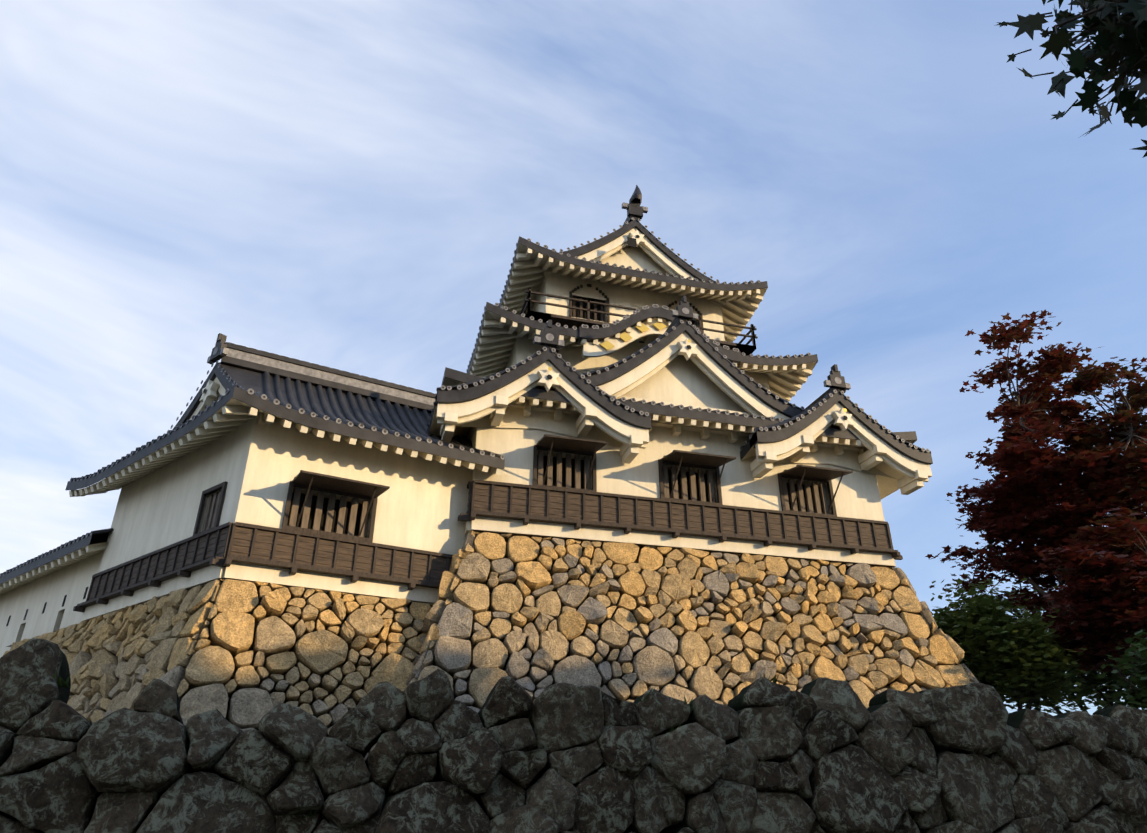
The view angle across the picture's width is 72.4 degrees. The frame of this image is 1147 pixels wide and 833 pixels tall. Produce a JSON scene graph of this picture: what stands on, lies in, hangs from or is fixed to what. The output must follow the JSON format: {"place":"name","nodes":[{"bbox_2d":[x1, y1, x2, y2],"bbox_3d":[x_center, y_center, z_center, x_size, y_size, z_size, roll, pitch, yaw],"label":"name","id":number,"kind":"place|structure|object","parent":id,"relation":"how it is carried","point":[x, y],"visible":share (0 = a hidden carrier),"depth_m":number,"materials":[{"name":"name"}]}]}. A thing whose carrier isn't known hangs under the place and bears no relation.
{"place":"outdoors","nodes":[
{"label":"outdoors","id":0,"kind":"place"},
{"bbox_2d":[3,579,223,722],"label":"stone base wall","id":1,"kind":"structure","parent":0,"point":[121,658],"depth_m":17.92,"materials":[{"name":"beige stone"}]},
{"bbox_2d":[177,579,433,759],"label":"stone base wall","id":2,"kind":"structure","parent":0,"point":[329,660],"depth_m":17.37,"materials":[{"name":"beige stone"}]},
{"bbox_2d":[406,532,477,685],"bbox_3d":[-4.102,6.569,20.264,2.475,6.834,7.165,7,-27,-14],"label":"stone wall corner","id":3,"kind":"object","parent":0,"point":[432,617],"visible":0.27,"depth_m":18.95,"materials":[{"name":"beige stone"}]},
{"bbox_2d":[0,0,1146,715],"label":"sky","id":4,"kind":"structure","parent":0,"point":[350,186],"materials":[{"name":"blue"}]},
{"bbox_2d":[417,530,973,728],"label":"stone base wall","id":5,"kind":"structure","parent":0,"point":[533,617],"depth_m":20.53,"materials":[{"name":"beige stone"}]},
{"bbox_2d":[6,530,895,646],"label":"base caps","id":6,"kind":"object","parent":5,"relation":"on","point":[640,546],"visible":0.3,"depth_m":21.93,"materials":[{"name":"paint"}]},
{"bbox_2d":[890,567,978,682],"bbox_3d":[8.218,11.901,31.023,2.619,6.834,23.550,7,-27,-14],"label":"stone wall corner","id":7,"kind":"object","parent":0,"point":[926,614],"visible":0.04,"depth_m":22.72,"materials":[{"name":"beige stone"}]},
{"bbox_2d":[997,0,1146,156],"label":"maple branch","id":8,"kind":"object","parent":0,"point":[1111,48],"visible":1,"depth_m":2.31,"materials":[{"name":"green plant"}]},
{"label":"ground","id":9,"kind":"structure","parent":0,"visible":0},
{"bbox_2d":[0,638,1146,832],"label":"wall","id":10,"kind":"structure","parent":9,"relation":"on","point":[817,755],"depth_m":5.50,"materials":[{"name":"stone"}]},
{"bbox_2d":[53,672,1126,822],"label":"wall weeds","id":11,"kind":"object","parent":10,"relation":"on","point":[66,685],"depth_m":5.52,"materials":[{"name":"green plant"}]},
{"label":"terrace","id":12,"kind":"structure","parent":9,"relation":"on","visible":0},
{"bbox_2d":[0,542,107,657],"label":"gallery","id":13,"kind":"object","parent":12,"relation":"on","point":[52,584],"depth_m":24.90,"materials":[{"name":"white paint"}]},
{"bbox_2d":[0,528,112,583],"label":"gallery roof tiles","id":14,"kind":"object","parent":13,"relation":"on","point":[90,538],"visible":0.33,"depth_m":24.04,"materials":[{"name":"grey tile"}]},
{"bbox_2d":[429,227,931,567],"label":"keep","id":15,"kind":"structure","parent":12,"relation":"on","point":[511,424],"depth_m":23.82,"materials":[{"name":"white paint"}]},
{"bbox_2d":[69,377,501,620],"bbox_3d":[-8.588,2.312,22.063,12.349,6.340,9.016,7,-27,-14],"label":"turret","id":16,"kind":"object","parent":15,"relation":"attached to","point":[257,459],"depth_m":19.83,"materials":[{"name":"white paint"}]},
{"bbox_2d":[65,333,504,489],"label":"turret roof tiles","id":17,"kind":"object","parent":16,"relation":"on","point":[305,393],"visible":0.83,"depth_m":22.16,"materials":[{"name":"grey tile"}]},
{"bbox_2d":[427,185,932,464],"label":"keep roof tiles","id":18,"kind":"object","parent":15,"relation":"on","point":[631,411],"visible":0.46,"depth_m":24.78,"materials":[{"name":"grey tile"}]},
{"bbox_2d":[548,322,846,411],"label":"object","id":19,"kind":"object","parent":15,"relation":"attached to","point":[608,345],"visible":0.58,"depth_m":27.13,"materials":[{"name":"gold metal"}]},
{"bbox_2d":[931,574,1101,714],"bbox_3d":[13.436,8.376,24.526,6.227,6.703,6.413,7,-27,-14],"label":"green tree","id":20,"kind":"object","parent":12,"relation":"on","point":[1016,660],"visible":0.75,"depth_m":23.40,"materials":[{"name":"green plant"}]},
{"bbox_2d":[925,310,1146,677],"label":"red maple","id":21,"kind":"object","parent":12,"relation":"on","point":[1027,494],"visible":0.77,"depth_m":29.80,"materials":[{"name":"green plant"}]},
{"bbox_2d":[1001,577,1144,713],"bbox_3d":[23.695,11.717,36.068,9.744,10.977,9.744,14,-30,-26],"label":"green tree","id":22,"kind":"object","parent":12,"relation":"on","point":[1097,686],"visible":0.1,"depth_m":34.35,"materials":[{"name":"green plant"}]},
{"bbox_2d":[1033,502,1146,690],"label":"red maple","id":23,"kind":"object","parent":12,"relation":"on","point":[1108,612],"visible":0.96,"depth_m":23.18,"materials":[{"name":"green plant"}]},
{"bbox_2d":[1061,620,1146,710],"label":"green tree","id":24,"kind":"object","parent":12,"relation":"on","point":[1133,697],"visible":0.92,"depth_m":18.00,"materials":[{"name":"green plant"}]}
]}

